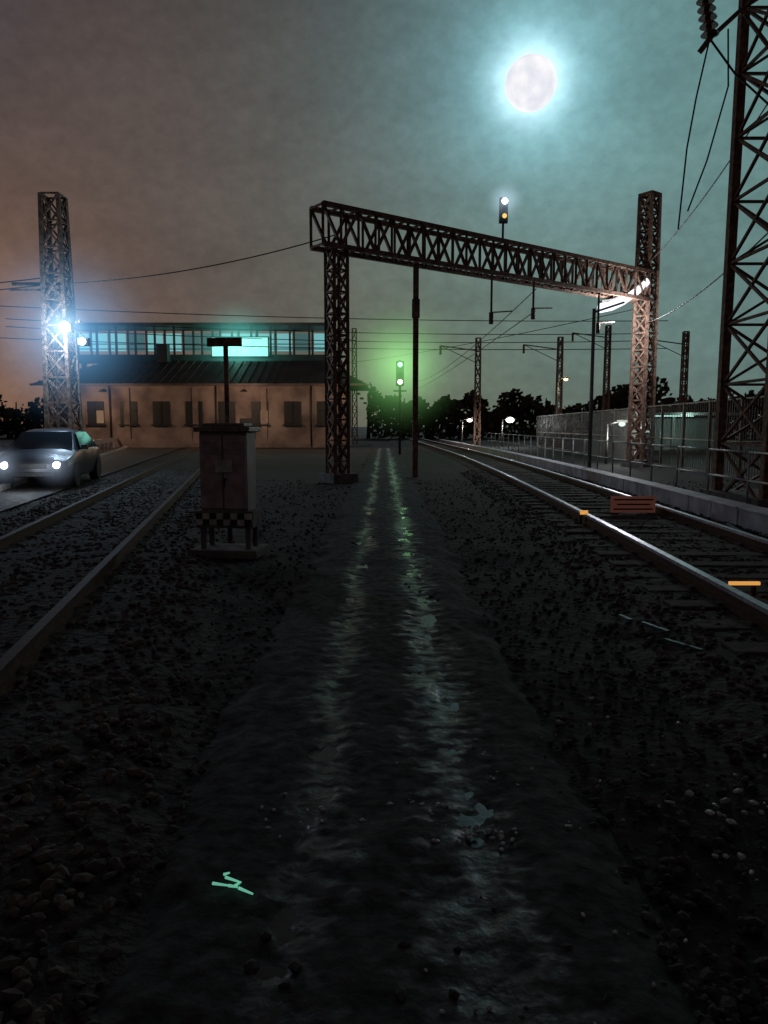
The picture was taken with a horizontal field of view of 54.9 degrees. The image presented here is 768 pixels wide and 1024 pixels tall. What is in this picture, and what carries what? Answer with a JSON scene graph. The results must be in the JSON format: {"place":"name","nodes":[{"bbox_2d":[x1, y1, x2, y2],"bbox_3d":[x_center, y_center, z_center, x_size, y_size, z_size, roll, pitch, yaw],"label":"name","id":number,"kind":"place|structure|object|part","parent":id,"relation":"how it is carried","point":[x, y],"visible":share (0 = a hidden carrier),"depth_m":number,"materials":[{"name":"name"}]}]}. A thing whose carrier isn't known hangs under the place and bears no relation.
{"place":"outdoors","nodes":[
{"label":"outdoors","id":0,"kind":"place"},
{"bbox_2d":[0,448,180,510],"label":"service road","id":1,"kind":"structure","parent":0,"point":[23,493],"depth_m":20.66,"materials":[{"name":"grey asphalt"}]},
{"bbox_2d":[0,428,101,487],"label":"parked car","id":2,"kind":"object","parent":1,"relation":"on","point":[71,456],"visible":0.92,"depth_m":18.41,"materials":[{"name":"paint"}]},
{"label":"windows","id":3,"kind":"part","parent":2,"relation":"part of","materials":[{"name":"black glass"}]},
{"bbox_2d":[0,446,128,490],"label":"kerb","id":4,"kind":"structure","parent":1,"relation":"on","point":[17,482],"depth_m":19.53,"materials":[{"name":"grey concrete"}]},
{"bbox_2d":[5,318,658,334],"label":"overhead wire","id":5,"kind":"object","parent":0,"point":[320,331],"visible":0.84,"depth_m":61.30,"materials":[{"name":"black metal"}]},
{"bbox_2d":[0,427,767,1023],"bbox_3d":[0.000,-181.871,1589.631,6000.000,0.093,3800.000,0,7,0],"label":"ground","id":6,"kind":"structure","parent":0,"point":[282,467],"depth_m":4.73,"materials":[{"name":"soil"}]},
{"bbox_2d":[0,394,43,438],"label":"distant trees","id":7,"kind":"object","parent":6,"relation":"on","point":[14,426],"visible":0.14,"depth_m":96.06,"materials":[{"name":"green plant"}]},
{"bbox_2d":[9,192,90,477],"bbox_3d":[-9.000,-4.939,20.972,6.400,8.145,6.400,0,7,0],"label":"lamp mast","id":8,"kind":"object","parent":6,"relation":"on","point":[66,327],"visible":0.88,"depth_m":21.34,"materials":[{"name":"metal"}]},
{"bbox_2d":[0,285,39,289],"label":"overhead wire","id":9,"kind":"object","parent":8,"relation":"attached to","point":[20,287],"visible":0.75,"depth_m":21.39,"materials":[{"name":"black metal"}]},
{"bbox_2d":[0,276,51,282],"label":"overhead wire","id":10,"kind":"object","parent":8,"relation":"attached to","point":[23,280],"visible":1,"depth_m":21.36,"materials":[{"name":"black metal"}]},
{"bbox_2d":[67,233,338,283],"bbox_3d":[-5.298,-7.000,20.533,8.358,1.027,0.032,1,7,11],"label":"overhead wire","id":11,"kind":"object","parent":8,"relation":"attached to","point":[202,267],"visible":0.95,"depth_m":20.49,"materials":[{"name":"black metal"}]},
{"bbox_2d":[0,437,117,454],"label":"guard rail","id":12,"kind":"object","parent":6,"relation":"on","point":[98,442],"visible":0.19,"depth_m":46.69,"materials":[{"name":"white metal"}]},
{"bbox_2d":[0,447,230,1023],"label":"railway track","id":13,"kind":"structure","parent":6,"relation":"on","point":[105,597],"depth_m":3.79,"materials":[{"name":"grey gravel"}]},
{"bbox_2d":[48,386,352,447],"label":"walls","id":14,"kind":"structure","parent":6,"relation":"on","point":[276,433],"depth_m":53.02,"materials":[{"name":"beige paint"}]},
{"bbox_2d":[53,386,333,445],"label":"window frames","id":15,"kind":"structure","parent":14,"relation":"attached to","point":[161,413],"depth_m":52.94,"materials":[{"name":"wood"}]},
{"bbox_2d":[96,410,267,422],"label":"lit panes","id":16,"kind":"object","parent":15,"relation":"attached to","point":[100,415],"visible":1,"depth_m":52.98,"materials":[{"name":"glass"}]},
{"bbox_2d":[30,361,369,390],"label":"roof","id":17,"kind":"structure","parent":14,"relation":"on","point":[209,373],"depth_m":54.05,"materials":[{"name":"black metal"}]},
{"bbox_2d":[156,344,255,438],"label":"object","id":18,"kind":"structure","parent":14,"relation":"on","point":[163,353],"depth_m":56.57,"materials":[{"name":"black paint"}]},
{"bbox_2d":[56,322,380,422],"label":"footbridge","id":19,"kind":"object","parent":6,"relation":"on","point":[235,353],"visible":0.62,"depth_m":61.46,"materials":[{"name":"metal"}]},
{"bbox_2d":[79,334,324,350],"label":"lit windows","id":20,"kind":"structure","parent":19,"relation":"in","point":[101,337],"depth_m":64.00,"materials":[{"name":"teal glass"}]},
{"bbox_2d":[129,334,310,350],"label":"dim windows","id":21,"kind":"structure","parent":19,"relation":"in","point":[301,338],"depth_m":64.00,"materials":[{"name":"teal glass"}]},
{"bbox_2d":[0,337,665,349],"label":"overhead wire","id":22,"kind":"object","parent":19,"relation":"attached to","point":[337,348],"visible":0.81,"depth_m":59.91,"materials":[{"name":"black metal"}]},
{"bbox_2d":[2,306,667,321],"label":"overhead wire","id":23,"kind":"object","parent":19,"relation":"attached to","point":[309,317],"visible":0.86,"depth_m":59.10,"materials":[{"name":"black metal"}]},
{"bbox_2d":[190,337,268,559],"bbox_3d":[-1.827,-0.767,8.697,0.800,2.570,0.605,1,7,7],"label":"relay cabinet","id":24,"kind":"object","parent":6,"relation":"on","point":[227,472],"visible":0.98,"depth_m":8.54,"materials":[{"name":"metal"}]},
{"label":"doors","id":25,"kind":"part","parent":24,"relation":"part of","materials":[{"name":"paint"}]},
{"bbox_2d":[341,328,357,443],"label":"catenary mast","id":26,"kind":"object","parent":6,"relation":"on","point":[356,406],"visible":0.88,"depth_m":65.03,"materials":[{"name":"metal"}]},
{"bbox_2d":[93,448,696,1023],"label":"footpath","id":27,"kind":"structure","parent":6,"relation":"on","point":[543,880],"depth_m":2.67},
{"bbox_2d":[212,872,252,894],"bbox_3d":[-0.473,1.202,2.399,0.152,0.012,0.078,2,7,21],"label":"glow stick","id":28,"kind":"object","parent":27,"relation":"on","point":[234,885],"visible":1,"depth_m":2.38,"materials":[{"name":"plastic"}]},
{"bbox_2d":[254,507,493,1023],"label":"puddles","id":29,"kind":"object","parent":27,"relation":"on","point":[283,921],"visible":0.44,"depth_m":2.83,"materials":[{"name":"liquid"}]},
{"bbox_2d":[393,360,406,454],"bbox_3d":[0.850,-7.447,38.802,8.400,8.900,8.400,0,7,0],"label":"railway signal","id":30,"kind":"object","parent":6,"relation":"on","point":[399,373],"visible":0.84,"depth_m":39.30,"materials":[{"name":"metal"}]},
{"bbox_2d":[439,337,480,445],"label":"catenary mast","id":31,"kind":"object","parent":6,"relation":"on","point":[478,359],"visible":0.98,"depth_m":59.15,"materials":[{"name":"metal"}]},
{"bbox_2d":[6,326,625,342],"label":"overhead wire","id":32,"kind":"object","parent":31,"relation":"attached to","point":[322,340],"visible":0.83,"depth_m":61.48,"materials":[{"name":"black metal"}]},
{"bbox_2d":[461,418,472,442],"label":"yard lamp","id":33,"kind":"object","parent":6,"relation":"on","point":[469,419],"visible":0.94,"depth_m":57.55,"materials":[{"name":"metal"}]},
{"bbox_2d":[309,190,661,483],"bbox_3d":[4.253,-6.306,23.852,15.006,10.120,1.000,-5,8,-36],"label":"signal gantry","id":34,"kind":"object","parent":6,"relation":"on","point":[586,287],"visible":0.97,"depth_m":22.18,"materials":[{"name":"metal"}]},
{"bbox_2d":[420,310,535,387],"bbox_3d":[4.250,-9.432,49.243,0.032,0.178,50.023,0,7,-2],"label":"overhead wire","id":35,"kind":"object","parent":34,"relation":"attached to","point":[484,346],"visible":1,"depth_m":33.56,"materials":[{"name":"black metal"}]},
{"bbox_2d":[421,289,535,380],"bbox_3d":[4.250,-9.953,49.183,0.032,0.528,50.024,0,7,-2],"label":"overhead wire","id":36,"kind":"object","parent":34,"relation":"attached to","point":[489,332],"visible":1,"depth_m":32.36,"materials":[{"name":"black metal"}]},
{"bbox_2d":[350,306,645,362],"bbox_3d":[0.950,-10.590,48.405,0.032,1.084,45.105,-3,7,-23],"label":"overhead wire","id":37,"kind":"object","parent":34,"relation":"attached to","point":[510,335],"visible":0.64,"depth_m":35.86,"materials":[{"name":"black metal"}]},
{"bbox_2d":[499,197,507,237],"bbox_3d":[3.730,-9.359,22.788,1.400,1.870,1.400,0,7,0],"label":"railway signal","id":38,"kind":"object","parent":34,"relation":"attached to","point":[503,210],"visible":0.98,"depth_m":23.00,"materials":[{"name":"metal"}]},
{"bbox_2d":[597,274,649,312],"bbox_3d":[8.908,-8.053,27.206,2.314,1.535,0.534,-3,7,-23],"label":"gantry lamp","id":39,"kind":"object","parent":34,"relation":"attached to","point":[615,300],"visible":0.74,"depth_m":26.96,"materials":[{"name":"metal"}]},
{"bbox_2d":[647,232,767,322],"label":"overhead wire","id":40,"kind":"object","parent":34,"relation":"attached to","point":[766,234],"visible":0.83,"depth_m":18.61,"materials":[{"name":"black metal"}]},
{"bbox_2d":[650,104,766,260],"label":"overhead wire","id":41,"kind":"object","parent":34,"relation":"attached to","point":[707,191],"visible":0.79,"depth_m":18.65,"materials":[{"name":"black metal"}]},
{"bbox_2d":[501,417,513,446],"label":"yard lamp","id":42,"kind":"object","parent":6,"relation":"on","point":[509,419],"visible":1,"depth_m":55.54,"materials":[{"name":"metal"}]},
{"bbox_2d":[260,697,767,1023],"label":"pale litter scraps","id":43,"kind":"object","parent":6,"relation":"on","point":[689,793],"visible":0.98,"depth_m":2.81,"materials":[{"name":"white paper"}]},
{"bbox_2d":[523,337,563,443],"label":"catenary mast","id":44,"kind":"object","parent":6,"relation":"on","point":[560,344],"visible":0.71,"depth_m":60.97,"materials":[{"name":"metal"}]},
{"bbox_2d":[556,377,569,434],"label":"yard lamp","id":45,"kind":"object","parent":6,"relation":"on","point":[565,378],"visible":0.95,"depth_m":55.26,"materials":[{"name":"metal"}]},
{"bbox_2d":[366,375,763,438],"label":"distant trees","id":46,"kind":"object","parent":6,"relation":"on","point":[441,409],"visible":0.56,"depth_m":90.93,"materials":[{"name":"foliage"},{"name":"wood"}]},
{"bbox_2d":[383,431,767,767],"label":"railway track","id":47,"kind":"structure","parent":6,"relation":"on","point":[675,570],"depth_m":7.27,"materials":[{"name":"stone"}]},
{"bbox_2d":[579,510,587,523],"bbox_3d":[3.050,0.091,11.295,0.120,0.230,0.050,0,7,0],"label":"track marker","id":48,"kind":"object","parent":47,"relation":"on","point":[583,512],"visible":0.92,"depth_m":11.28,"materials":[{"name":"metal"}]},
{"bbox_2d":[610,496,655,513],"bbox_3d":[4.200,-0.101,12.478,0.750,0.340,0.056,0,7,0],"label":"warning board","id":49,"kind":"object","parent":47,"relation":"on","point":[633,504],"visible":0.93,"depth_m":12.45,"materials":[{"name":"metal"}]},
{"bbox_2d":[618,523,741,651],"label":"scrap steel strips","id":50,"kind":"object","parent":47,"relation":"on","point":[658,628],"visible":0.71,"depth_m":5.38,"materials":[{"name":"brown metal"}]},
{"bbox_2d":[728,581,760,595],"bbox_3d":[3.150,0.684,6.481,0.270,0.155,0.050,0,7,0],"label":"track marker","id":51,"kind":"object","parent":47,"relation":"on","point":[753,584],"visible":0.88,"depth_m":6.47,"materials":[{"name":"metal"}]},
{"bbox_2d":[572,325,611,443],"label":"catenary mast","id":52,"kind":"object","parent":6,"relation":"on","point":[606,353],"visible":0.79,"depth_m":62.90,"materials":[{"name":"metal"}]},
{"bbox_2d":[439,439,767,535],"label":"station platform edge","id":53,"kind":"object","parent":6,"relation":"on","point":[745,515],"visible":0.91,"depth_m":14.48,"materials":[{"name":"grey concrete"}]},
{"bbox_2d":[587,301,624,467],"bbox_3d":[6.467,-3.574,21.734,1.085,5.138,0.350,0,7,0],"label":"steel pole","id":54,"kind":"object","parent":6,"relation":"on","point":[594,311],"visible":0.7,"depth_m":21.67,"materials":[{"name":"grey metal"}]},
{"bbox_2d":[605,420,627,463],"bbox_3d":[9.371,-2.816,29.771,0.878,1.770,0.249,1,7,6],"label":"yard lamp","id":55,"kind":"object","parent":6,"relation":"on","point":[622,423],"visible":0.98,"depth_m":29.80,"materials":[{"name":"metal"}]},
{"bbox_2d":[488,433,767,503],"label":"hand rail","id":56,"kind":"object","parent":6,"relation":"on","point":[708,474],"visible":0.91,"depth_m":18.46,"materials":[{"name":"grey metal"}]},
{"bbox_2d":[536,396,763,481],"bbox_3d":[10.205,-3.332,31.928,0.073,2.300,46.331,0,7,3],"label":"fence","id":57,"kind":"object","parent":6,"relation":"on","point":[620,432],"visible":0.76,"depth_m":26.47,"materials":[{"name":"metal"}]},
{"bbox_2d":[652,331,689,418],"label":"catenary mast","id":58,"kind":"object","parent":6,"relation":"on","point":[685,360],"visible":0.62,"depth_m":58.97,"materials":[{"name":"metal"}]},
{"bbox_2d":[621,412,738,456],"bbox_3d":[14.300,-3.709,35.811,5.000,2.160,2.200,0,7,0],"label":"platform shelter","id":59,"kind":"object","parent":6,"relation":"on","point":[647,435],"visible":0.24,"depth_m":36.70,"materials":[{"name":"metal"}]},
{"bbox_2d":[677,0,767,507],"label":"lattice tower","id":60,"kind":"structure","parent":6,"relation":"on","point":[742,75],"depth_m":14.02,"materials":[{"name":"metal"}]},
{"bbox_2d":[0,0,767,426],"label":"sky","id":61,"kind":"structure","parent":0,"point":[176,135],"materials":[{"name":"grey"}]},
{"bbox_2d":[505,54,556,111],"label":"moon","id":62,"kind":"object","parent":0,"point":[530,82],"visible":1,"depth_m":1249.60,"materials":[{"name":"white"}]}
]}

